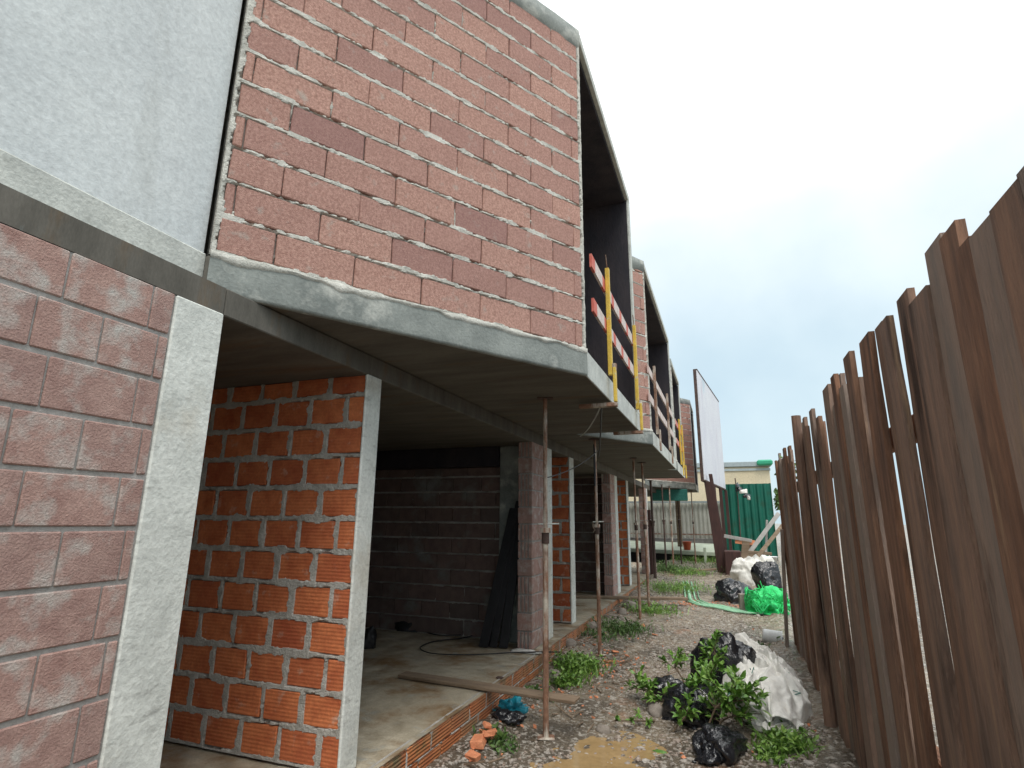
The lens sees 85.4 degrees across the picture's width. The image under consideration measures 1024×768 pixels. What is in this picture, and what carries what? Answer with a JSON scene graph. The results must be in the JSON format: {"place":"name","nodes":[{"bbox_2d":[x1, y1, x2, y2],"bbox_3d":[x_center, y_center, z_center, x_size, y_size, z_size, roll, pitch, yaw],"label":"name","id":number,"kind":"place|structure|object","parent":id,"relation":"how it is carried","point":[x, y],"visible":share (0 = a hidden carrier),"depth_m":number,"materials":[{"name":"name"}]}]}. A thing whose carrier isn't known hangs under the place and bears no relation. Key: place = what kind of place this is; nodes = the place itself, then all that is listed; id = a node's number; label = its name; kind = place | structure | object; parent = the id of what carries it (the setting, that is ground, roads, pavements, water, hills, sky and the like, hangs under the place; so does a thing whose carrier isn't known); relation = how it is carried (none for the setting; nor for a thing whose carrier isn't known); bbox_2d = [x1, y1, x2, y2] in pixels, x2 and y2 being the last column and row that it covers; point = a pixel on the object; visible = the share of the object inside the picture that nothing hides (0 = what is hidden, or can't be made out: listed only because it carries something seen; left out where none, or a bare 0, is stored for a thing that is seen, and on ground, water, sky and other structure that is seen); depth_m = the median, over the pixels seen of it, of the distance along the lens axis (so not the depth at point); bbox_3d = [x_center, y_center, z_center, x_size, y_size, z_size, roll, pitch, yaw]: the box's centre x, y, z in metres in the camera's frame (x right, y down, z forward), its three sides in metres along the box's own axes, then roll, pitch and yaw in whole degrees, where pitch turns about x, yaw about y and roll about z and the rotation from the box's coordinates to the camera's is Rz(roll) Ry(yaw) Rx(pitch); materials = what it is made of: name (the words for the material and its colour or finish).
{"place":"outdoors","nodes":[
{"label":"outdoors","id":0,"kind":"place"},
{"bbox_2d":[395,621,416,631],"bbox_3d":[-1.556,3.547,8.192,0.519,0.184,0.170,-5,-15,20],"label":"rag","id":1,"kind":"object","parent":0,"point":[402,626],"visible":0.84,"depth_m":8.14,"materials":[{"name":"black fabric"}]},
{"bbox_2d":[426,524,953,767],"bbox_3d":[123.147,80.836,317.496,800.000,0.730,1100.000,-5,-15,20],"label":"ground","id":2,"kind":"structure","parent":0,"point":[565,730],"depth_m":5.89,"materials":[{"name":"gravel"}]},
{"bbox_2d":[0,0,242,767],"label":"row house","id":3,"kind":"structure","parent":2,"relation":"on","point":[112,117],"depth_m":2.39,"materials":[{"name":"white paint"}]},
{"bbox_2d":[160,0,639,767],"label":"row house","id":4,"kind":"structure","parent":2,"relation":"on","point":[418,212],"depth_m":4.22,"materials":[{"name":"brick"}]},
{"bbox_2d":[364,625,376,648],"bbox_3d":[-1.825,3.233,7.104,0.171,0.270,0.238,-5,-15,20],"label":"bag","id":5,"kind":"object","parent":4,"relation":"on","point":[370,637],"visible":0.91,"depth_m":7.05,"materials":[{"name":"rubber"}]},
{"bbox_2d":[398,671,579,704],"bbox_3d":[-0.280,2.944,5.404,1.917,0.035,0.167,-6,-15,24],"label":"plank","id":6,"kind":"object","parent":4,"relation":"on","point":[501,689],"visible":1,"depth_m":5.35,"materials":[{"name":"wood"}]},
{"bbox_2d":[420,632,559,654],"bbox_3d":[-0.310,3.426,7.352,1.755,0.015,1.358,1,-14,-3],"label":"cable","id":7,"kind":"object","parent":4,"relation":"on","point":[475,654],"visible":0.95,"depth_m":6.85,"materials":[{"name":"black rubber"}]},
{"bbox_2d":[479,501,518,647],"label":"leaning boards","id":8,"kind":"object","parent":4,"relation":"on","point":[503,591],"visible":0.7,"depth_m":7.33,"materials":[{"name":"black wood"}]},
{"bbox_2d":[510,648,541,653],"bbox_3d":[0.175,3.334,6.934,0.435,0.028,0.167,-5,-15,20],"label":"paper scrap","id":9,"kind":"object","parent":4,"relation":"on","point":[518,650],"visible":0.86,"depth_m":6.92,"materials":[{"name":"white paper"}]},
{"bbox_2d":[579,253,643,434],"bbox_3d":[1.121,-0.410,6.427,0.397,1.647,2.620,-5,-15,20],"label":"guard rail","id":10,"kind":"object","parent":4,"relation":"attached to","point":[602,320],"visible":1,"depth_m":5.86,"materials":[{"name":"yellow paint"}]},
{"bbox_2d":[465,749,480,761],"bbox_3d":[-0.312,2.940,4.382,0.127,0.058,0.090,-10,-17,37],"label":"brick piece","id":11,"kind":"object","parent":2,"relation":"on","point":[472,755],"visible":0.92,"depth_m":4.37,"materials":[{"name":"brick"}]},
{"bbox_2d":[470,728,496,749],"bbox_3d":[-0.238,2.962,4.636,0.191,0.120,0.248,-5,-15,20],"label":"brick piece","id":12,"kind":"object","parent":2,"relation":"on","point":[478,741],"visible":1,"depth_m":4.60,"materials":[{"name":"brick"}]},
{"bbox_2d":[479,721,494,738],"bbox_3d":[-0.223,3.005,4.798,0.147,0.123,0.157,5,-14,-16],"label":"brick piece","id":13,"kind":"object","parent":2,"relation":"on","point":[487,725],"visible":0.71,"depth_m":4.81,"materials":[{"name":"brick"}]},
{"bbox_2d":[472,721,519,757],"bbox_3d":[-0.142,3.038,4.737,0.440,0.196,0.400,-5,-15,20],"label":"weed clump","id":14,"kind":"object","parent":2,"relation":"on","point":[500,736],"visible":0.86,"depth_m":4.71,"materials":[{"name":"green plant"}]},
{"bbox_2d":[491,708,526,724],"bbox_3d":[-0.042,3.084,5.169,0.358,0.092,0.247,-5,-15,20],"label":"dark scrap","id":15,"kind":"object","parent":2,"relation":"on","point":[509,717],"visible":0.95,"depth_m":5.12,"materials":[{"name":"black plastic"}]},
{"bbox_2d":[492,696,528,713],"bbox_3d":[-0.002,3.119,5.412,0.358,0.141,0.285,-5,-15,20],"label":"blue scrap","id":16,"kind":"object","parent":2,"relation":"on","point":[514,703],"visible":0.73,"depth_m":5.39,"materials":[{"name":"plastic"}]},
{"bbox_2d":[525,684,553,702],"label":"weed clump","id":17,"kind":"object","parent":2,"relation":"on","point":[537,688],"visible":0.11,"depth_m":5.91,"materials":[{"name":"green plant"}]},
{"bbox_2d":[537,397,558,740],"bbox_3d":[0.343,1.633,5.261,0.210,3.070,0.120,0,-14,3],"label":"steel prop","id":18,"kind":"object","parent":2,"relation":"on","point":[545,532],"visible":1,"depth_m":5.18,"materials":[{"name":"metal"}]},
{"bbox_2d":[549,669,560,679],"bbox_3d":[0.483,3.394,6.483,0.220,0.120,0.180,-7,-16,28],"label":"stone","id":19,"kind":"object","parent":2,"relation":"on","point":[556,674],"visible":0.38,"depth_m":6.43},
{"bbox_2d":[539,665,595,689],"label":"weed clump","id":20,"kind":"object","parent":2,"relation":"on","point":[564,681],"visible":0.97,"depth_m":6.37,"materials":[{"name":"green plant"}]},
{"bbox_2d":[566,638,576,646],"bbox_3d":[0.837,3.709,7.978,0.208,0.106,0.161,8,-16,-28],"label":"stone","id":21,"kind":"object","parent":2,"relation":"on","point":[570,642],"visible":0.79,"depth_m":7.92,"materials":[{"name":"stone"}]},
{"bbox_2d":[549,647,618,678],"bbox_3d":[0.855,3.446,6.902,0.943,0.290,0.878,-5,-15,20],"label":"weed clump","id":22,"kind":"object","parent":2,"relation":"on","point":[587,664],"visible":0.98,"depth_m":6.81,"materials":[{"name":"green plant"}]},
{"bbox_2d":[587,621,596,628],"bbox_3d":[1.316,3.975,9.156,0.244,0.117,0.184,11,-17,-35],"label":"stone","id":23,"kind":"object","parent":2,"relation":"on","point":[593,623],"visible":0.73,"depth_m":9.08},
{"bbox_2d":[588,439,605,656],"bbox_3d":[1.255,2.297,8.050,0.210,3.000,0.120,9,-16,-30],"label":"steel prop","id":24,"kind":"object","parent":2,"relation":"on","point":[596,528],"visible":0.99,"depth_m":7.94,"materials":[{"name":"metal"}]},
{"bbox_2d":[547,408,601,485],"bbox_3d":[1.044,0.893,6.843,0.582,0.754,2.988,-4,-14,18],"label":"hanging wire","id":25,"kind":"object","parent":24,"relation":"attached to","point":[600,410],"visible":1,"depth_m":6.64,"materials":[{"name":"black rubber"}]},
{"bbox_2d":[530,731,667,767],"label":"puddle","id":26,"kind":"object","parent":2,"relation":"on","point":[602,757],"visible":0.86,"depth_m":4.63,"materials":[{"name":"liquid"}]},
{"bbox_2d":[577,625,627,647],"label":"weed clump","id":27,"kind":"object","parent":2,"relation":"on","point":[594,633],"visible":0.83,"depth_m":8.59,"materials":[{"name":"green plant"}]},
{"bbox_2d":[596,724,610,734],"bbox_3d":[0.841,3.172,5.102,0.145,0.072,0.117,-13,-19,43],"label":"stone","id":28,"kind":"object","parent":2,"relation":"on","point":[602,729],"visible":1,"depth_m":5.07,"materials":[{"name":"stone"}]},
{"bbox_2d":[547,256,675,650],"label":"row house","id":29,"kind":"structure","parent":2,"relation":"on","point":[573,543],"depth_m":10.52,"materials":[{"name":"grey concrete"}]},
{"bbox_2d":[576,595,687,600],"bbox_3d":[2.489,4.524,11.746,2.392,0.055,0.201,0,-14,4],"label":"plank","id":30,"kind":"object","parent":29,"relation":"on","point":[630,598],"visible":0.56,"depth_m":11.67,"materials":[{"name":"wood"}]},
{"bbox_2d":[647,365,673,463],"bbox_3d":[3.065,0.777,11.059,0.108,1.490,4.500,-5,-15,20],"label":"guard rail","id":31,"kind":"object","parent":29,"relation":"attached to","point":[652,376],"visible":1,"depth_m":10.21,"materials":[{"name":"wood"}]},
{"bbox_2d":[617,608,626,614],"bbox_3d":[2.083,4.314,10.554,0.193,0.121,0.257,-2,-14,12],"label":"stone","id":32,"kind":"object","parent":2,"relation":"on","point":[622,611],"visible":0.93,"depth_m":10.47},
{"bbox_2d":[584,614,663,641],"bbox_3d":[1.840,3.964,9.108,1.199,0.282,1.242,-5,-15,20],"label":"weed clump","id":33,"kind":"object","parent":2,"relation":"on","point":[631,628],"visible":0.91,"depth_m":9.06,"materials":[{"name":"green plant"}]},
{"bbox_2d":[574,359,684,595],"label":"row house","id":34,"kind":"structure","parent":2,"relation":"on","point":[628,578],"depth_m":14.65,"materials":[{"name":"grey concrete"}]},
{"bbox_2d":[674,418,686,477],"bbox_3d":[4.507,1.703,14.784,0.108,1.490,2.200,-5,-15,20],"label":"guard rail","id":35,"kind":"object","parent":34,"relation":"attached to","point":[678,443],"visible":0.99,"depth_m":14.67,"materials":[{"name":"yellow paint"}]},
{"bbox_2d":[622,600,636,609],"bbox_3d":[2.373,4.450,11.189,0.323,0.175,0.260,-10,-17,36],"label":"stone","id":36,"kind":"object","parent":2,"relation":"on","point":[630,603],"visible":0.59,"depth_m":11.11,"materials":[{"name":"stone"}]},
{"bbox_2d":[611,707,654,728],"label":"leafy branch","id":37,"kind":"object","parent":2,"relation":"on","point":[639,715],"visible":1,"depth_m":5.19,"materials":[{"name":"green plant"}]},
{"bbox_2d":[630,458,641,619],"bbox_3d":[2.360,2.889,10.530,0.120,2.951,0.210,0,-14,2],"label":"steel prop","id":38,"kind":"object","parent":2,"relation":"on","point":[636,524],"visible":0.96,"depth_m":10.45,"materials":[{"name":"metal"}]},
{"bbox_2d":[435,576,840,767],"bbox_3d":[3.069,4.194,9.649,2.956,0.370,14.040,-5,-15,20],"label":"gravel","id":39,"kind":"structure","parent":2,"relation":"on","point":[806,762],"depth_m":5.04,"materials":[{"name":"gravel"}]},
{"bbox_2d":[639,462,650,610],"bbox_3d":[2.704,3.085,11.348,0.210,2.934,0.120,-9,-17,33],"label":"steel prop","id":40,"kind":"object","parent":2,"relation":"on","point":[645,525],"visible":0.84,"depth_m":11.31,"materials":[{"name":"metal"}]},
{"bbox_2d":[623,665,675,703],"bbox_3d":[1.403,3.139,5.735,0.423,0.348,0.595,3,-14,-9],"label":"leafy branch","id":41,"kind":"object","parent":2,"relation":"on","point":[643,682],"visible":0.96,"depth_m":5.68,"materials":[{"name":"green plant"}]},
{"bbox_2d":[647,510,653,574],"bbox_3d":[4.292,4.950,17.198,0.100,2.050,0.100,-5,-15,20],"label":"timber stake","id":42,"kind":"object","parent":2,"relation":"on","point":[650,541],"visible":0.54,"depth_m":17.16,"materials":[{"name":"wood"}]},
{"bbox_2d":[647,480,656,578],"bbox_3d":[4.157,4.266,16.274,0.210,2.856,0.157,1,-14,-2],"label":"steel prop","id":43,"kind":"object","parent":2,"relation":"on","point":[652,521],"visible":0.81,"depth_m":16.22,"materials":[{"name":"metal"}]},
{"bbox_2d":[617,597,689,616],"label":"weed clump","id":44,"kind":"object","parent":2,"relation":"on","point":[653,609],"visible":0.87,"depth_m":10.83,"materials":[{"name":"green plant"}]},
{"bbox_2d":[647,702,662,717],"bbox_3d":[1.421,3.228,5.520,0.160,0.103,0.205,0,-14,4],"label":"stone","id":45,"kind":"object","parent":2,"relation":"on","point":[654,709],"visible":0.98,"depth_m":5.46,"materials":[{"name":"stone"}]},
{"bbox_2d":[652,749,666,753],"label":"leaf","id":46,"kind":"object","parent":2,"relation":"on","point":[660,751],"visible":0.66,"depth_m":4.67,"materials":[{"name":"green plant"}]},
{"bbox_2d":[628,398,698,500],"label":"row house","id":47,"kind":"structure","parent":2,"relation":"on","point":[681,489],"depth_m":21.34,"materials":[{"name":"brick"}]},
{"bbox_2d":[661,485,666,568],"bbox_3d":[5.014,4.715,18.242,0.130,2.777,0.098,-5,-15,20],"label":"steel prop","id":48,"kind":"object","parent":2,"relation":"on","point":[663,521],"visible":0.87,"depth_m":18.22,"materials":[{"name":"metal"}]},
{"bbox_2d":[649,675,682,700],"bbox_3d":[1.646,3.222,5.905,0.456,0.236,0.299,-2,-14,9],"label":"rubbish bag","id":49,"kind":"object","parent":2,"relation":"on","point":[664,679],"visible":0.23,"depth_m":5.85,"materials":[{"name":"black plastic"}]},
{"bbox_2d":[657,646,692,682],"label":"leafy branch","id":50,"kind":"object","parent":49,"relation":"on","point":[679,659],"visible":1,"depth_m":5.97,"materials":[{"name":"green plant"}]},
{"bbox_2d":[669,486,673,563],"bbox_3d":[5.486,4.909,19.017,0.210,2.777,0.120,3,-14,-8],"label":"steel prop","id":51,"kind":"object","parent":2,"relation":"on","point":[671,528],"visible":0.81,"depth_m":18.96,"materials":[{"name":"metal"}]},
{"bbox_2d":[630,540,715,562],"bbox_3d":[6.802,7.247,23.910,4.473,0.827,1.904,-8,-16,30],"label":"concrete ledge","id":52,"kind":"object","parent":2,"relation":"on","point":[660,551],"visible":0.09,"depth_m":23.26,"materials":[{"name":"white concrete"}]},
{"bbox_2d":[675,501,682,546],"bbox_3d":[7.208,6.093,23.957,0.200,2.900,0.150,-5,-15,20],"label":"timber post","id":53,"kind":"object","parent":52,"relation":"on","point":[677,524],"visible":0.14,"depth_m":23.92,"materials":[{"name":"brown wood"}]},
{"bbox_2d":[682,541,690,549],"bbox_3d":[7.237,6.682,22.946,0.380,0.335,0.380,-5,-15,20],"label":"bucket","id":54,"kind":"object","parent":52,"relation":"on","point":[686,545],"visible":1,"depth_m":22.83,"materials":[{"name":"plastic"}]},
{"bbox_2d":[629,501,721,543],"bbox_3d":[5.696,7.184,27.079,8.958,2.840,0.750,-5,-15,20],"label":"corrugated fence","id":55,"kind":"object","parent":2,"relation":"on","point":[702,528],"visible":0.33,"depth_m":26.16,"materials":[{"name":"metal"}]},
{"bbox_2d":[640,574,714,594],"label":"weed clump","id":56,"kind":"object","parent":2,"relation":"on","point":[671,588],"visible":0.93,"depth_m":13.85,"materials":[{"name":"green plant"}]},
{"bbox_2d":[656,559,698,575],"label":"weed clump","id":57,"kind":"object","parent":2,"relation":"on","point":[660,567],"visible":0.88,"depth_m":17.80,"materials":[{"name":"green plant"}]},
{"bbox_2d":[677,501,681,563],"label":"steel prop","id":58,"kind":"object","parent":2,"relation":"on","point":[679,533],"visible":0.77,"depth_m":21.54,"materials":[{"name":"metal"}]},
{"bbox_2d":[664,568,716,572],"bbox_3d":[4.834,6.036,17.763,3.409,0.293,0.166,1,-14,0],"label":"plank","id":59,"kind":"object","parent":2,"relation":"on","point":[710,569],"visible":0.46,"depth_m":17.71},
{"bbox_2d":[661,682,720,729],"bbox_3d":[1.718,3.101,5.440,0.519,0.328,0.633,4,-14,-15],"label":"rubbish bag","id":60,"kind":"object","parent":2,"relation":"on","point":[677,690],"visible":0.66,"depth_m":5.31,"materials":[{"name":"black plastic"}]},
{"bbox_2d":[678,655,726,687],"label":"leafy branch","id":61,"kind":"object","parent":60,"relation":"on","point":[701,667],"visible":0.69,"depth_m":5.46,"materials":[{"name":"green plant"}]},
{"bbox_2d":[672,689,710,732],"bbox_3d":[1.683,3.033,5.170,0.388,0.338,0.440,-5,-15,20],"label":"leafy branch","id":62,"kind":"object","parent":2,"relation":"on","point":[688,714],"visible":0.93,"depth_m":5.12,"materials":[{"name":"green plant"}]},
{"bbox_2d":[665,565,721,576],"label":"weed clump","id":63,"kind":"object","parent":2,"relation":"on","point":[703,573],"visible":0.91,"depth_m":17.34,"materials":[{"name":"green plant"}]},
{"bbox_2d":[671,553,715,564],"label":"weed clump","id":64,"kind":"object","parent":2,"relation":"on","point":[693,558],"visible":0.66,"depth_m":21.87,"materials":[{"name":"green plant"}]},
{"bbox_2d":[691,491,696,563],"bbox_3d":[7.145,5.618,21.848,0.120,2.777,0.210,-6,-15,24],"label":"steel prop","id":65,"kind":"object","parent":2,"relation":"on","point":[693,529],"visible":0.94,"depth_m":21.76,"materials":[{"name":"metal"}]},
{"bbox_2d":[628,460,777,550],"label":"beige building","id":66,"kind":"structure","parent":2,"relation":"on","point":[755,472],"depth_m":31.19,"materials":[{"name":"paint"}]},
{"bbox_2d":[681,559,724,574],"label":"weed clump","id":67,"kind":"object","parent":2,"relation":"on","point":[707,565],"visible":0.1,"depth_m":19.07,"materials":[{"name":"green plant"}]},
{"bbox_2d":[703,547,706,562],"bbox_3d":[7.574,6.731,21.758,0.100,0.620,0.100,-5,-15,20],"label":"marker stake","id":68,"kind":"object","parent":2,"relation":"on","point":[705,555],"visible":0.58,"depth_m":21.72,"materials":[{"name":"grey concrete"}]},
{"bbox_2d":[693,369,731,572],"bbox_3d":[8.018,3.521,21.314,0.615,7.050,6.095,-6,-15,26],"label":"billboard","id":69,"kind":"object","parent":2,"relation":"on","point":[712,473],"visible":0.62,"depth_m":20.12,"materials":[{"name":"metal"}]},
{"bbox_2d":[691,722,747,766],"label":"rubbish bag","id":70,"kind":"object","parent":2,"relation":"on","point":[715,745],"visible":0.99,"depth_m":4.49,"materials":[{"name":"black plastic"}]},
{"bbox_2d":[682,581,763,614],"bbox_3d":[4.416,4.915,12.943,1.098,0.141,5.034,0,-14,2],"label":"green strip","id":71,"kind":"object","parent":2,"relation":"on","point":[722,607],"visible":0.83,"depth_m":11.58,"materials":[{"name":"plastic"}]},
{"bbox_2d":[690,632,756,692],"bbox_3d":[2.417,3.125,6.256,0.828,0.637,0.641,0,-14,3],"label":"rubbish bag","id":72,"kind":"object","parent":2,"relation":"on","point":[737,650],"visible":0.26,"depth_m":6.15,"materials":[{"name":"black plastic"}]},
{"bbox_2d":[698,629,728,664],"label":"leafy branch","id":73,"kind":"object","parent":72,"relation":"on","point":[712,646],"visible":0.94,"depth_m":5.92,"materials":[{"name":"green plant"}]},
{"bbox_2d":[688,664,769,722],"bbox_3d":[2.014,2.806,5.055,0.598,0.505,0.648,8,-16,-29],"label":"leafy branch","id":74,"kind":"object","parent":2,"relation":"on","point":[737,689],"visible":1,"depth_m":4.97,"materials":[{"name":"green plant"}]},
{"bbox_2d":[724,550,740,574],"bbox_3d":[7.002,5.672,17.564,0.500,0.770,0.600,-5,-15,20],"label":"dark crate","id":75,"kind":"object","parent":2,"relation":"on","point":[730,556],"visible":0.62,"depth_m":17.35,"materials":[{"name":"wood"}]},
{"bbox_2d":[713,578,752,603],"bbox_3d":[4.969,4.584,12.398,0.862,0.500,0.790,11,-17,-35],"label":"rubbish bag","id":76,"kind":"object","parent":2,"relation":"on","point":[728,589],"visible":0.74,"depth_m":12.18,"materials":[{"name":"black plastic"}]},
{"bbox_2d":[697,694,771,725],"bbox_3d":[1.986,2.945,5.005,0.658,0.266,0.544,-5,-15,20],"label":"leafy branch","id":77,"kind":"object","parent":2,"relation":"on","point":[738,715],"visible":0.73,"depth_m":4.95,"materials":[{"name":"green plant"}]},
{"bbox_2d":[730,556,754,585],"bbox_3d":[6.445,5.122,15.254,0.912,0.754,0.767,-2,-14,9],"label":"white sack","id":78,"kind":"object","parent":2,"relation":"on","point":[740,569],"visible":0.61,"depth_m":15.06,"materials":[{"name":"plastic"}]},
{"bbox_2d":[741,540,749,558],"bbox_3d":[6.539,4.755,15.577,0.304,0.704,0.050,-5,-15,20],"label":"loose board","id":79,"kind":"object","parent":78,"relation":"on","point":[745,549],"visible":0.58,"depth_m":15.58,"materials":[{"name":"brown wood"}]},
{"bbox_2d":[738,593,748,609],"bbox_3d":[4.710,4.382,11.123,0.313,0.333,0.224,-3,-14,13],"label":"concrete block","id":80,"kind":"object","parent":2,"relation":"on","point":[741,601],"depth_m":11.06,"materials":[{"name":"concrete"}]},
{"bbox_2d":[722,483,777,560],"bbox_3d":[10.173,5.908,23.809,1.980,3.240,0.316,-5,-15,20],"label":"green hoarding","id":81,"kind":"object","parent":2,"relation":"on","point":[756,511],"visible":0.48,"depth_m":23.81,"materials":[{"name":"metal"}]},
{"bbox_2d":[734,632,771,652],"bbox_3d":[2.859,3.341,6.915,0.933,0.464,0.851,-5,-15,20],"label":"tarp","id":82,"kind":"object","parent":2,"relation":"on","point":[744,638],"visible":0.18,"depth_m":6.83,"materials":[{"name":"plastic"}]},
{"bbox_2d":[748,550,771,555],"bbox_3d":[6.527,4.448,14.612,0.599,0.118,0.050,-2,-14,11],"label":"loose board","id":83,"kind":"object","parent":2,"relation":"on","point":[756,552],"visible":0.84,"depth_m":14.60,"materials":[{"name":"brown wood"}]},
{"bbox_2d":[752,554,774,563],"bbox_3d":[6.937,5.049,15.280,0.908,0.782,0.729,9,-16,-30],"label":"white sack","id":84,"kind":"object","parent":2,"relation":"on","point":[762,558],"visible":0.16,"depth_m":15.16,"materials":[{"name":"plastic"}]},
{"bbox_2d":[749,512,779,550],"bbox_3d":[6.987,4.097,15.347,1.129,1.104,0.082,4,-14,-14],"label":"loose board","id":85,"kind":"object","parent":84,"relation":"on","point":[764,532],"visible":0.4,"depth_m":15.32,"materials":[{"name":"wood"}]},
{"bbox_2d":[765,520,767,551],"bbox_3d":[7.120,4.263,15.530,0.215,0.895,0.066,6,-15,-20],"label":"loose board","id":86,"kind":"object","parent":84,"relation":"on","point":[766,537],"visible":0.58,"depth_m":15.51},
{"bbox_2d":[750,561,782,589],"bbox_3d":[6.187,4.654,13.452,0.655,0.740,0.660,5,-15,-18],"label":"rubbish bag","id":87,"kind":"object","parent":2,"relation":"on","point":[766,573],"visible":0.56,"depth_m":13.31,"materials":[{"name":"black plastic"}]},
{"bbox_2d":[757,525,781,556],"bbox_3d":[6.492,3.921,13.931,0.970,0.795,0.074,6,-15,-20],"label":"loose board","id":88,"kind":"object","parent":87,"relation":"on","point":[768,542],"visible":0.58,"depth_m":13.89,"materials":[{"name":"brown wood"}]},
{"bbox_2d":[721,647,813,728],"bbox_3d":[2.647,3.081,5.848,0.856,0.469,1.956,-5,-15,20],"label":"tarp","id":89,"kind":"object","parent":2,"relation":"on","point":[780,683],"visible":0.66,"depth_m":5.27,"materials":[{"name":"plastic"}]},
{"bbox_2d":[744,581,790,614],"bbox_3d":[4.975,4.180,10.849,0.839,0.549,0.994,-5,-15,20],"label":"bag","id":90,"kind":"object","parent":2,"relation":"on","point":[767,600],"visible":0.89,"depth_m":10.56,"materials":[{"name":"plastic"}]},
{"bbox_2d":[755,636,780,647],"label":"weed clump","id":91,"kind":"object","parent":2,"relation":"on","point":[769,644],"visible":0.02,"depth_m":8.23,"materials":[{"name":"green plant"}]},
{"bbox_2d":[746,741,797,767],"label":"weed clump","id":92,"kind":"object","parent":2,"relation":"on","point":[769,753],"visible":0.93,"depth_m":4.45,"materials":[{"name":"green plant"}]},
{"bbox_2d":[762,629,781,642],"bbox_3d":[4.009,3.910,8.539,0.303,0.246,0.242,-5,-15,20],"label":"tub","id":93,"kind":"object","parent":2,"relation":"on","point":[769,635],"visible":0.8,"depth_m":8.49,"materials":[{"name":"plastic"}]},
{"bbox_2d":[773,488,779,510],"bbox_3d":[17.348,8.490,35.204,1.315,3.785,1.716,-5,-15,20],"label":"tree","id":94,"kind":"object","parent":2,"relation":"on","point":[776,500],"visible":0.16,"depth_m":35.41,"materials":[{"name":"green plant"}]},
{"bbox_2d":[751,714,804,732],"bbox_3d":[2.427,3.062,5.102,0.467,0.159,0.502,-5,-15,20],"label":"tarp","id":95,"kind":"object","parent":2,"relation":"on","point":[757,724],"visible":0.27,"depth_m":4.98,"materials":[{"name":"plastic"}]},
{"bbox_2d":[780,529,788,646],"bbox_3d":[4.064,3.018,8.277,0.139,1.650,0.259,-5,-15,20],"label":"leaning board","id":96,"kind":"object","parent":2,"relation":"on","point":[784,588],"visible":1,"depth_m":8.22,"materials":[{"name":"wood"}]},
{"bbox_2d":[747,719,828,758],"bbox_3d":[2.302,3.003,4.708,0.670,0.204,0.710,-5,-15,20],"label":"weed clump","id":97,"kind":"object","parent":2,"relation":"on","point":[794,741],"visible":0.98,"depth_m":4.63,"materials":[{"name":"green plant"}]},
{"bbox_2d":[774,166,1023,767],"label":"timber fence","id":98,"kind":"object","parent":2,"relation":"on","point":[961,318],"visible":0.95,"depth_m":2.42,"materials":[{"name":"wood"}]},
{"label":"loose board","id":99,"kind":"object","parent":2,"relation":"on","visible":0},
{"bbox_2d":[735,540,754,544],"bbox_3d":[6.885,4.668,16.400,0.653,0.192,0.050,2,-14,-8],"label":"loose board","id":100,"kind":"object","parent":99,"relation":"on","point":[739,542],"visible":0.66,"depth_m":16.36,"materials":[{"name":"wood"}]},
{"bbox_2d":[724,534,751,542],"bbox_3d":[6.659,4.551,16.352,0.889,0.234,0.051,2,-14,-7],"label":"loose board","id":101,"kind":"object","parent":100,"relation":"on","point":[736,538],"visible":1,"depth_m":16.33,"materials":[{"name":"wood"}]},
{"bbox_2d":[734,478,750,544],"bbox_3d":[7.371,4.036,17.626,0.472,2.086,0.305,-5,-15,20],"label":"plastic rag","id":102,"kind":"object","parent":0,"point":[738,488],"visible":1,"depth_m":17.73,"materials":[{"name":"plastic"}]},
{"bbox_2d":[538,0,1023,524],"label":"sky","id":103,"kind":"structure","parent":0,"point":[789,169],"materials":[{"name":"white"}]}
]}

